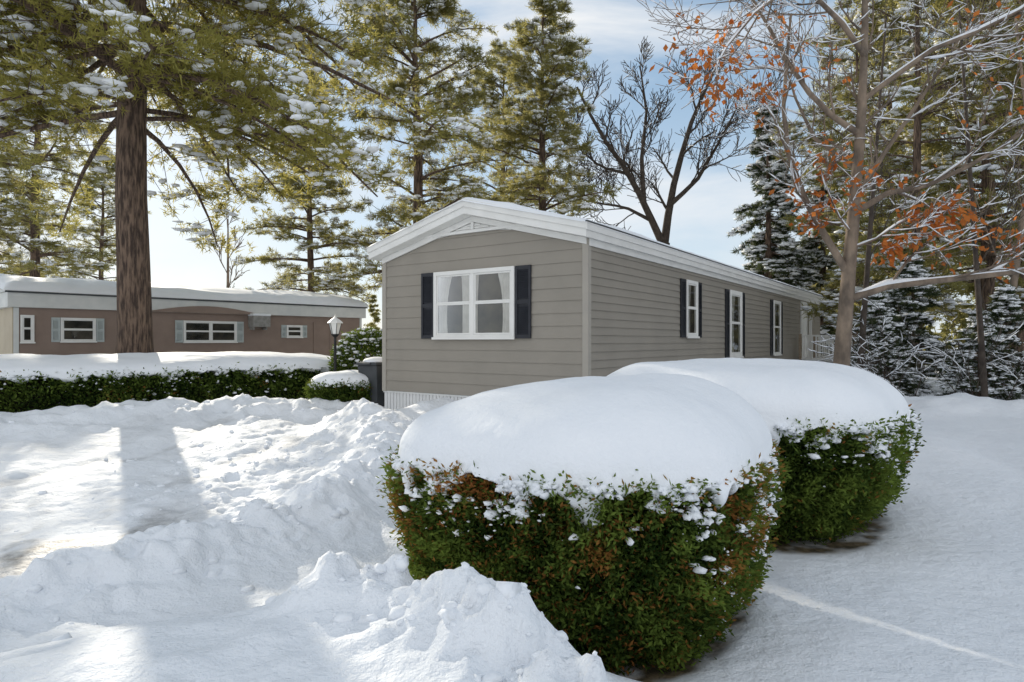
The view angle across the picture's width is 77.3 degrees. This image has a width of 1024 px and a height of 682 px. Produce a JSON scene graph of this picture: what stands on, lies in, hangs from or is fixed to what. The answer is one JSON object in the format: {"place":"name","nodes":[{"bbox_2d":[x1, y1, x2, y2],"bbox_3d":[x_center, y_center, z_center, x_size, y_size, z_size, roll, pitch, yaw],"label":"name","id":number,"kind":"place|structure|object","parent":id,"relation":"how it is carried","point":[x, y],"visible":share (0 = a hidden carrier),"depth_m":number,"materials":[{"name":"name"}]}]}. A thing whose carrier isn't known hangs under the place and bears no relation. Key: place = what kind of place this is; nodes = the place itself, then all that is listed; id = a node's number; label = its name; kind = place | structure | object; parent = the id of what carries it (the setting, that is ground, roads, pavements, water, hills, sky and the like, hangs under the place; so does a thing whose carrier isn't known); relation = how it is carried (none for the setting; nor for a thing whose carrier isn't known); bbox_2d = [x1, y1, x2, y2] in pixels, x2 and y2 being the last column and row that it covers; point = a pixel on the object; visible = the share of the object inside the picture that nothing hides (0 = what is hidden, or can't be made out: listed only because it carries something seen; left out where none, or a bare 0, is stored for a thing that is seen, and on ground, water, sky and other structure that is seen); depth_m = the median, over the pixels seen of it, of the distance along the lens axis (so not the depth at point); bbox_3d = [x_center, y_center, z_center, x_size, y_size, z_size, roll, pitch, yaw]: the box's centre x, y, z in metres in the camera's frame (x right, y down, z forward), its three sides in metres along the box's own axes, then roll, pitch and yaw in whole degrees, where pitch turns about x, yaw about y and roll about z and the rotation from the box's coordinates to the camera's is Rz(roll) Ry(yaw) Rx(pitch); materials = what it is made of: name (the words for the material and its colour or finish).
{"place":"outdoors","nodes":[
{"label":"outdoors","id":0,"kind":"place"},
{"bbox_2d":[0,273,368,306],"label":"roof snow","id":1,"kind":"structure","parent":0,"point":[78,285],"depth_m":20.38,"materials":[{"name":"white snow"}]},
{"bbox_2d":[0,0,1016,337],"label":"sky","id":2,"kind":"structure","parent":0,"point":[701,221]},
{"bbox_2d":[0,340,1023,681],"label":"ground","id":3,"kind":"structure","parent":0,"point":[922,580],"depth_m":4.12,"materials":[{"name":"white snow"}]},
{"bbox_2d":[0,307,12,353],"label":"end wall","id":4,"kind":"structure","parent":3,"relation":"on","point":[6,330],"depth_m":17.44,"materials":[{"name":"beige paint"}]},
{"bbox_2d":[0,78,71,277],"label":"pine tree","id":5,"kind":"object","parent":3,"relation":"on","point":[9,258],"visible":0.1,"depth_m":34.38,"materials":[{"name":"green plant"}]},
{"bbox_2d":[0,38,115,278],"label":"pine tree","id":6,"kind":"object","parent":3,"relation":"on","point":[33,266],"visible":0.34,"depth_m":29.54,"materials":[{"name":"green plant"}]},
{"bbox_2d":[50,143,149,280],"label":"pine tree","id":7,"kind":"object","parent":3,"relation":"on","point":[101,239],"visible":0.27,"depth_m":44.48,"materials":[{"name":"green plant"}]},
{"bbox_2d":[0,351,356,412],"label":"hedge row","id":8,"kind":"object","parent":3,"relation":"on","point":[29,382],"visible":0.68,"depth_m":12.37,"materials":[{"name":"green plant"}]},
{"bbox_2d":[19,307,359,354],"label":"walls","id":9,"kind":"structure","parent":3,"relation":"on","point":[258,339],"depth_m":19.99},
{"bbox_2d":[20,315,35,342],"bbox_3d":[-13.013,-0.318,17.190,0.069,0.765,0.340,0,0,42],"label":"window frame","id":10,"kind":"object","parent":9,"relation":"attached to","point":[22,328],"visible":1,"depth_m":17.16,"materials":[{"name":"white plastic"}]},
{"bbox_2d":[24,318,30,339],"bbox_3d":[-13.036,-0.325,17.211,0.001,0.700,0.250,0,0,42],"label":"window interior","id":11,"kind":"object","parent":10,"relation":"in","point":[27,332],"depth_m":17.21,"materials":[{"name":"black glass"}]},
{"bbox_2d":[51,317,103,341],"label":"shutters","id":12,"kind":"object","parent":9,"relation":"attached to","point":[55,329],"visible":1,"depth_m":17.73,"materials":[{"name":"plastic"}]},
{"bbox_2d":[60,318,96,342],"bbox_3d":[-12.231,-0.302,18.068,0.069,0.695,0.890,0,0,42],"label":"window frame","id":13,"kind":"object","parent":9,"relation":"attached to","point":[62,329],"visible":1,"depth_m":18.04,"materials":[{"name":"white plastic"}]},
{"bbox_2d":[64,319,92,338],"bbox_3d":[-12.255,-0.310,18.089,0.001,0.630,0.800,0,0,42],"label":"window interior","id":14,"kind":"object","parent":13,"relation":"in","point":[71,334],"depth_m":18.09,"materials":[{"name":"black glass"}]},
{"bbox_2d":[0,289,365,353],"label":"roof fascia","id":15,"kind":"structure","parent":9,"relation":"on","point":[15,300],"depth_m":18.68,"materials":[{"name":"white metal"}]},
{"bbox_2d":[5,290,367,307],"bbox_3d":[-9.456,-1.300,20.946,0.014,0.040,11.360,0,0,42],"label":"drip edge","id":16,"kind":"object","parent":15,"relation":"attached to","point":[178,299],"visible":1,"depth_m":20.09,"materials":[{"name":"metal"}]},
{"bbox_2d":[152,306,251,313],"bbox_3d":[-9.795,-1.008,20.618,0.027,0.223,3.600,0,0,42],"label":"awning panel","id":17,"kind":"object","parent":15,"relation":"attached to","point":[203,309],"visible":0.88,"depth_m":20.52,"materials":[{"name":"beige metal"}]},
{"bbox_2d":[175,320,243,342],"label":"shutters","id":18,"kind":"object","parent":9,"relation":"attached to","point":[179,331],"visible":1,"depth_m":20.16,"materials":[{"name":"grey plastic"}]},
{"bbox_2d":[183,320,237,342],"bbox_3d":[-9.786,-0.292,20.811,0.069,0.715,1.740,0,0,42],"label":"window frame","id":19,"kind":"object","parent":9,"relation":"attached to","point":[211,331],"visible":1,"depth_m":20.79,"materials":[{"name":"white plastic"}]},
{"bbox_2d":[186,323,233,339],"bbox_3d":[-9.810,-0.300,20.832,0.001,0.650,1.650,0,0,42],"label":"window interior","id":20,"kind":"object","parent":19,"relation":"in","point":[225,335],"depth_m":20.77,"materials":[{"name":"black glass"}]},
{"bbox_2d":[248,316,269,329],"bbox_3d":[-8.627,-0.615,21.855,0.420,0.470,0.600,0,0,42],"label":"window air conditioner","id":21,"kind":"object","parent":9,"relation":"attached to","point":[263,322],"depth_m":21.69,"materials":[{"name":"metal"}]},
{"bbox_2d":[248,313,270,315],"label":"snow cap","id":22,"kind":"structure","parent":21,"relation":"on","point":[254,314],"depth_m":21.64,"materials":[{"name":"white snow"}]},
{"bbox_2d":[281,325,306,337],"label":"shutters","id":23,"kind":"object","parent":9,"relation":"attached to","point":[283,331],"visible":1,"depth_m":22.77,"materials":[{"name":"grey plastic"}]},
{"bbox_2d":[286,325,302,337],"bbox_3d":[-7.817,-0.338,23.021,0.069,0.465,0.660,0,0,42],"label":"window frame","id":24,"kind":"object","parent":9,"relation":"attached to","point":[294,336],"visible":1,"depth_m":23.01,"materials":[{"name":"white plastic"}]},
{"bbox_2d":[289,326,299,335],"bbox_3d":[-7.841,-0.345,23.042,0.001,0.400,0.570,0,0,42],"label":"window interior","id":25,"kind":"object","parent":24,"relation":"in","point":[294,328],"depth_m":23.05,"materials":[{"name":"black glass"}]},
{"bbox_2d":[313,322,330,355],"bbox_3d":[-7.077,0.175,23.889,0.029,1.750,0.740,0,0,42],"label":"door","id":26,"kind":"structure","parent":9,"relation":"attached to","point":[321,338],"depth_m":23.86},
{"bbox_2d":[202,201,248,287],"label":"bare tree","id":27,"kind":"object","parent":3,"relation":"on","point":[228,266],"visible":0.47,"depth_m":32.08,"materials":[{"name":"brown plant"}]},
{"bbox_2d":[0,0,484,353],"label":"pine tree","id":28,"kind":"object","parent":3,"relation":"on","point":[153,60],"visible":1,"depth_m":14.82,"materials":[{"name":"green plant"}]},
{"bbox_2d":[231,68,376,303],"bbox_3d":[-8.630,-5.108,27.457,6.339,13.080,5.067,0,0,18],"label":"pine tree","id":29,"kind":"object","parent":3,"relation":"on","point":[289,277],"visible":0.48,"depth_m":27.08,"materials":[{"name":"green plant"}]},
{"bbox_2d":[328,315,342,371],"bbox_3d":[-3.730,0.373,13.500,0.330,1.860,0.286,0,0,0],"label":"lamp post","id":30,"kind":"object","parent":3,"relation":"on","point":[335,322],"visible":0.8,"depth_m":13.46,"materials":[{"name":"black metal"}]},
{"bbox_2d":[302,370,372,401],"bbox_3d":[-3.322,0.992,12.599,1.571,0.835,1.453,0,0,-20],"label":"hedge bush","id":31,"kind":"object","parent":3,"relation":"on","point":[347,385],"visible":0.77,"depth_m":12.06,"materials":[{"name":"green plant"}]},
{"bbox_2d":[327,325,381,370],"bbox_3d":[-3.344,0.496,14.597,1.754,1.719,1.433,0,0,0],"label":"rhododendron shrub","id":32,"kind":"object","parent":3,"relation":"on","point":[358,343],"visible":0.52,"depth_m":14.26,"materials":[{"name":"green plant"}]},
{"bbox_2d":[356,357,384,405],"bbox_3d":[-2.641,0.786,12.480,0.593,0.960,0.634,0,0,35],"label":"trash bin","id":33,"kind":"object","parent":3,"relation":"on","point":[370,368],"visible":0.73,"depth_m":12.24,"materials":[{"name":"plastic"}]},
{"bbox_2d":[303,0,515,292],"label":"pine tree","id":34,"kind":"object","parent":3,"relation":"on","point":[423,141],"visible":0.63,"depth_m":24.86,"materials":[{"name":"green plant"}]},
{"bbox_2d":[383,391,468,409],"bbox_3d":[4.790,1.307,18.360,4.270,0.786,18.904,0,0,35],"label":"skirting","id":35,"kind":"object","parent":3,"relation":"on","point":[394,400],"visible":0.18,"depth_m":11.50,"materials":[{"name":"white plastic"}]},
{"bbox_2d":[436,37,564,209],"bbox_3d":[-0.981,-7.662,35.911,8.597,18.227,7.703,0,0,10],"label":"pine tree","id":36,"kind":"object","parent":3,"relation":"on","point":[493,100],"visible":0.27,"depth_m":34.88,"materials":[{"name":"green plant"}]},
{"bbox_2d":[470,0,622,216],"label":"pine tree","id":37,"kind":"object","parent":3,"relation":"on","point":[557,63],"visible":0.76,"depth_m":26.99,"materials":[{"name":"green plant"}]},
{"bbox_2d":[376,373,791,675],"bbox_3d":[0.493,0.971,4.002,2.278,1.538,2.357,0,0,35],"label":"hedge bush","id":38,"kind":"object","parent":3,"relation":"on","point":[617,523],"visible":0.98,"depth_m":3.08,"materials":[{"name":"green plant"}]},
{"bbox_2d":[386,218,819,395],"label":"siding walls","id":39,"kind":"structure","parent":3,"relation":"on","point":[635,309],"depth_m":10.76,"materials":[{"name":"grey plastic"}]},
{"bbox_2d":[431,266,514,339],"bbox_3d":[-0.661,-0.605,10.582,1.735,1.160,0.069,0,0,35],"label":"window frame","id":40,"kind":"object","parent":39,"relation":"attached to","point":[472,302],"visible":1,"depth_m":10.56,"materials":[{"name":"white plastic"}]},
{"bbox_2d":[438,277,443,332],"bbox_3d":[-0.653,-0.613,10.594,1.565,1.015,0.001,0,0,35],"label":"window glass","id":41,"kind":"object","parent":40,"relation":"in","point":[440,284],"visible":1,"depth_m":11.01,"materials":[{"name":"white glass"}]},
{"bbox_2d":[447,273,502,334],"bbox_3d":[-0.643,-0.613,10.608,1.630,1.080,0.001,0,0,35],"label":"window interior","id":42,"kind":"object","parent":40,"relation":"in","point":[490,318],"depth_m":10.48,"materials":[{"name":"glass"}]},
{"bbox_2d":[440,272,509,332],"bbox_3d":[-0.648,-0.613,10.601,1.591,1.015,0.014,0,0,35],"label":"curtain","id":43,"kind":"object","parent":40,"relation":"hanging from","point":[504,279],"visible":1,"depth_m":10.67,"materials":[{"name":"white fabric"}]},
{"bbox_2d":[426,222,524,237],"bbox_3d":[-0.651,-1.867,10.590,2.210,0.196,0.046,0,0,35],"label":"gable vent","id":44,"kind":"object","parent":39,"relation":"attached to","point":[472,227],"visible":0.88,"depth_m":10.56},
{"bbox_2d":[421,265,530,338],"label":"shutters","id":45,"kind":"object","parent":39,"relation":"attached to","point":[522,301],"visible":1,"depth_m":10.08,"materials":[{"name":"black plastic"}]},
{"bbox_2d":[368,207,820,301],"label":"roof","id":46,"kind":"structure","parent":39,"relation":"on","point":[427,230],"depth_m":10.76,"materials":[{"name":"white metal"}]},
{"bbox_2d":[367,199,824,304],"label":"fascia trim","id":47,"kind":"structure","parent":46,"relation":"attached to","point":[565,236],"depth_m":10.76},
{"bbox_2d":[585,220,822,296],"bbox_3d":[6.634,-1.710,17.047,0.030,0.018,19.460,0,0,35],"label":"drip edge","id":48,"kind":"object","parent":46,"relation":"attached to","point":[686,252],"visible":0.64,"depth_m":12.03,"materials":[{"name":"metal"}]},
{"bbox_2d":[382,237,819,390],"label":"corner posts","id":49,"kind":"object","parent":39,"relation":"attached to","point":[586,309],"visible":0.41,"depth_m":9.41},
{"bbox_2d":[680,278,701,337],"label":"shutters","id":50,"kind":"object","parent":39,"relation":"attached to","point":[682,307],"visible":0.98,"depth_m":12.64,"materials":[{"name":"black plastic"}]},
{"bbox_2d":[686,279,699,337],"bbox_3d":[3.651,-0.637,12.941,0.069,1.165,0.690,0,0,35],"label":"window frame","id":51,"kind":"object","parent":39,"relation":"attached to","point":[695,308],"visible":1,"depth_m":12.98,"materials":[{"name":"white plastic"}]},
{"bbox_2d":[688,285,694,332],"bbox_3d":[3.631,-0.645,12.954,0.012,1.020,0.546,0,0,35],"label":"curtain","id":52,"kind":"object","parent":51,"relation":"hanging from","point":[689,290],"visible":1,"depth_m":12.87,"materials":[{"name":"white fabric"}]},
{"bbox_2d":[690,285,693,332],"bbox_3d":[3.625,-0.645,12.959,0.001,1.085,0.585,0,0,35],"label":"window interior","id":53,"kind":"object","parent":51,"relation":"in","point":[692,311],"depth_m":13.03,"materials":[{"name":"black glass"}]},
{"bbox_2d":[725,289,744,357],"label":"shutters","id":54,"kind":"object","parent":39,"relation":"attached to","point":[727,323],"visible":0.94,"depth_m":15.02,"materials":[{"name":"black plastic"}]},
{"bbox_2d":[730,290,743,357],"bbox_3d":[5.426,-0.398,15.476,0.069,1.625,1.040,0,0,35],"label":"window frame","id":55,"kind":"object","parent":39,"relation":"attached to","point":[740,353],"visible":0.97,"depth_m":15.59,"materials":[{"name":"white plastic"}]},
{"bbox_2d":[732,296,739,351],"bbox_3d":[5.407,-0.405,15.489,0.013,1.410,0.840,0,0,35],"label":"curtain","id":56,"kind":"object","parent":55,"relation":"hanging from","point":[733,301],"visible":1,"depth_m":15.42,"materials":[{"name":"white fabric"}]},
{"bbox_2d":[734,296,737,351],"bbox_3d":[5.400,-0.405,15.494,0.001,1.510,0.900,0,0,35],"label":"window interior","id":57,"kind":"object","parent":55,"relation":"in","point":[736,326],"depth_m":15.59,"materials":[{"name":"black glass"}]},
{"bbox_2d":[770,300,782,355],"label":"shutters","id":58,"kind":"object","parent":39,"relation":"attached to","point":[771,327],"visible":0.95,"depth_m":18.54,"materials":[{"name":"black plastic"}]},
{"bbox_2d":[773,300,781,355],"bbox_3d":[7.864,-0.378,18.957,0.069,1.625,0.940,0,0,35],"label":"window frame","id":59,"kind":"object","parent":39,"relation":"attached to","point":[774,327],"visible":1,"depth_m":18.61,"materials":[{"name":"white plastic"}]},
{"bbox_2d":[776,304,777,351],"bbox_3d":[7.838,-0.385,18.976,0.001,1.545,0.835,0,0,35],"label":"window interior","id":60,"kind":"object","parent":59,"relation":"in","point":[777,328],"depth_m":19.09,"materials":[{"name":"black glass"}]},
{"bbox_2d":[775,304,779,351],"bbox_3d":[7.844,-0.385,18.971,0.013,1.480,0.796,0,0,35],"label":"curtain","id":61,"kind":"object","parent":59,"relation":"hanging from","point":[778,328],"visible":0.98,"depth_m":19.16,"materials":[{"name":"grey fabric"}]},
{"bbox_2d":[800,301,806,357],"bbox_3d":[10.148,-0.350,22.241,0.044,2.000,1.000,0,0,35],"label":"side door","id":62,"kind":"structure","parent":39,"relation":"attached to","point":[803,326],"depth_m":22.16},
{"bbox_2d":[546,36,796,244],"bbox_3d":[7.467,-7.019,32.057,11.771,16.662,6.406,0,0,0],"label":"bare maple tree","id":63,"kind":"object","parent":3,"relation":"on","point":[663,236],"visible":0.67,"depth_m":31.94,"materials":[{"name":"brown plant"}]},
{"bbox_2d":[363,157,1011,364],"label":"distant trees","id":64,"kind":"object","parent":3,"relation":"on","point":[943,326],"visible":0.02,"depth_m":37.52,"materials":[{"name":"plant"}]},
{"bbox_2d":[607,358,925,546],"bbox_3d":[2.131,0.937,6.178,3.130,1.542,2.918,0,0,35],"label":"hedge bush","id":65,"kind":"object","parent":3,"relation":"on","point":[844,437],"visible":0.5,"depth_m":4.98,"materials":[{"name":"green plant"}]},
{"bbox_2d":[726,105,834,355],"bbox_3d":[12.244,-4.537,30.151,6.481,13.532,6.475,0,0,30],"label":"spruce tree","id":66,"kind":"object","parent":3,"relation":"on","point":[770,250],"visible":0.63,"depth_m":30.15,"materials":[{"name":"green plant"}]},
{"bbox_2d":[799,334,856,362],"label":"porch deck","id":67,"kind":"structure","parent":3,"relation":"on","point":[800,346],"depth_m":21.15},
{"bbox_2d":[637,0,1023,365],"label":"oak tree","id":68,"kind":"object","parent":3,"relation":"on","point":[847,264],"visible":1,"depth_m":8.71,"materials":[{"name":"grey plant"}]},
{"bbox_2d":[790,149,876,356],"bbox_3d":[16.297,-3.948,33.114,5.828,12.179,5.833,0,0,0],"label":"spruce tree","id":69,"kind":"object","parent":3,"relation":"on","point":[811,244],"visible":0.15,"depth_m":32.50,"materials":[{"name":"green plant"}]},
{"bbox_2d":[769,0,973,353],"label":"pine tree","id":70,"kind":"object","parent":3,"relation":"on","point":[851,117],"visible":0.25,"depth_m":26.71,"materials":[{"name":"green plant"}]},
{"bbox_2d":[827,305,937,395],"bbox_3d":[7.057,0.216,12.584,2.440,2.003,2.004,0,0,-33],"label":"bare shrub","id":71,"kind":"object","parent":3,"relation":"on","point":[876,369],"visible":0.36,"depth_m":12.44,"materials":[{"name":"brown plant"}]},
{"bbox_2d":[850,292,923,389],"bbox_3d":[8.534,0.167,15.079,2.278,2.782,2.227,0,0,12],"label":"fir sapling","id":72,"kind":"object","parent":3,"relation":"on","point":[880,300],"visible":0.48,"depth_m":14.89,"materials":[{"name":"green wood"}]},
{"bbox_2d":[854,319,921,396],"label":"fir sapling","id":73,"kind":"object","parent":3,"relation":"on","point":[907,379],"visible":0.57,"depth_m":13.68,"materials":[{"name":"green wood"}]},
{"bbox_2d":[807,298,970,389],"bbox_3d":[6.592,0.136,12.229,2.057,1.894,3.340,0,0,0],"label":"bare shrub","id":74,"kind":"object","parent":3,"relation":"on","point":[867,357],"visible":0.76,"depth_m":11.62,"materials":[{"name":"brown plant"}]},
{"bbox_2d":[837,0,944,367],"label":"bare tree","id":75,"kind":"object","parent":3,"relation":"on","point":[872,216],"visible":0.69,"depth_m":13.00,"materials":[{"name":"brown plant"}]},
{"bbox_2d":[779,0,1023,382],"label":"pine tree","id":76,"kind":"object","parent":3,"relation":"on","point":[910,164],"visible":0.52,"depth_m":18.95,"materials":[{"name":"green plant"}]},
{"bbox_2d":[799,3,1003,313],"bbox_3d":[18.247,-8.137,30.330,9.049,19.186,8.109,0,0,-30],"label":"pine tree","id":77,"kind":"object","parent":3,"relation":"on","point":[838,86],"visible":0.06,"depth_m":29.93,"materials":[{"name":"green plant"}]},
{"bbox_2d":[868,253,972,393],"bbox_3d":[10.062,-0.302,16.149,3.182,3.974,3.255,0,0,32],"label":"fir sapling","id":78,"kind":"object","parent":3,"relation":"on","point":[914,269],"visible":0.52,"depth_m":15.84,"materials":[{"name":"green plant"}]},
{"bbox_2d":[825,0,1023,356],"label":"pine tree","id":79,"kind":"object","parent":3,"relation":"on","point":[944,158],"visible":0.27,"depth_m":20.79,"materials":[{"name":"green plant"}]},
{"bbox_2d":[881,0,1023,396],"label":"bare tree","id":80,"kind":"object","parent":3,"relation":"on","point":[981,347],"visible":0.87,"depth_m":11.56,"materials":[{"name":"brown plant"}]},
{"bbox_2d":[913,282,1023,400],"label":"bare shrub","id":81,"kind":"object","parent":3,"relation":"on","point":[955,362],"visible":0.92,"depth_m":11.98,"materials":[{"name":"brown plant"}]},
{"bbox_2d":[923,308,1023,399],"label":"fir sapling","id":82,"kind":"object","parent":3,"relation":"on","point":[995,381],"visible":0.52,"depth_m":12.53,"materials":[{"name":"green plant"}]},
{"bbox_2d":[925,7,1023,368],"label":"pine tree","id":83,"kind":"object","parent":3,"relation":"on","point":[959,250],"visible":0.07,"depth_m":24.31,"materials":[{"name":"green plant"}]},
{"bbox_2d":[928,0,1023,302],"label":"pine tree","id":84,"kind":"object","parent":3,"relation":"on","point":[976,171],"visible":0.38,"depth_m":16.53,"materials":[{"name":"green plant"}]},
{"bbox_2d":[945,0,1023,348],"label":"bare tree","id":85,"kind":"object","parent":3,"relation":"on","point":[1014,280],"visible":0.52,"depth_m":14.22,"materials":[{"name":"brown plant"}]},
{"bbox_2d":[945,334,1023,399],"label":"bare shrub","id":86,"kind":"object","parent":3,"relation":"on","point":[1008,361],"visible":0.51,"depth_m":12.34,"materials":[{"name":"brown plant"}]},
{"bbox_2d":[951,0,1023,228],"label":"bare tree","id":87,"kind":"object","parent":3,"relation":"on","point":[1021,70],"visible":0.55,"depth_m":15.04,"materials":[{"name":"brown plant"}]},
{"bbox_2d":[970,284,1023,399],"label":"fir sapling","id":88,"kind":"object","parent":3,"relation":"on","point":[1005,303],"visible":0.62,"depth_m":13.25,"materials":[{"name":"green plant"}]},
{"bbox_2d":[365,197,823,297],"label":"roof snow","id":89,"kind":"structure","parent":0,"point":[508,205],"depth_m":10.14,"materials":[{"name":"white snow"}]},
{"bbox_2d":[802,359,832,361],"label":"porch snow","id":90,"kind":"structure","parent":0,"point":[823,360],"depth_m":21.07,"materials":[{"name":"white snow"}]},
{"bbox_2d":[802,305,852,359],"bbox_3d":[10.782,-0.325,21.950,1.349,1.950,2.710,0,0,35],"label":"porch railing","id":91,"kind":"object","parent":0,"point":[810,344],"visible":0.6,"depth_m":21.10,"materials":[{"name":"white wood"}]}
]}

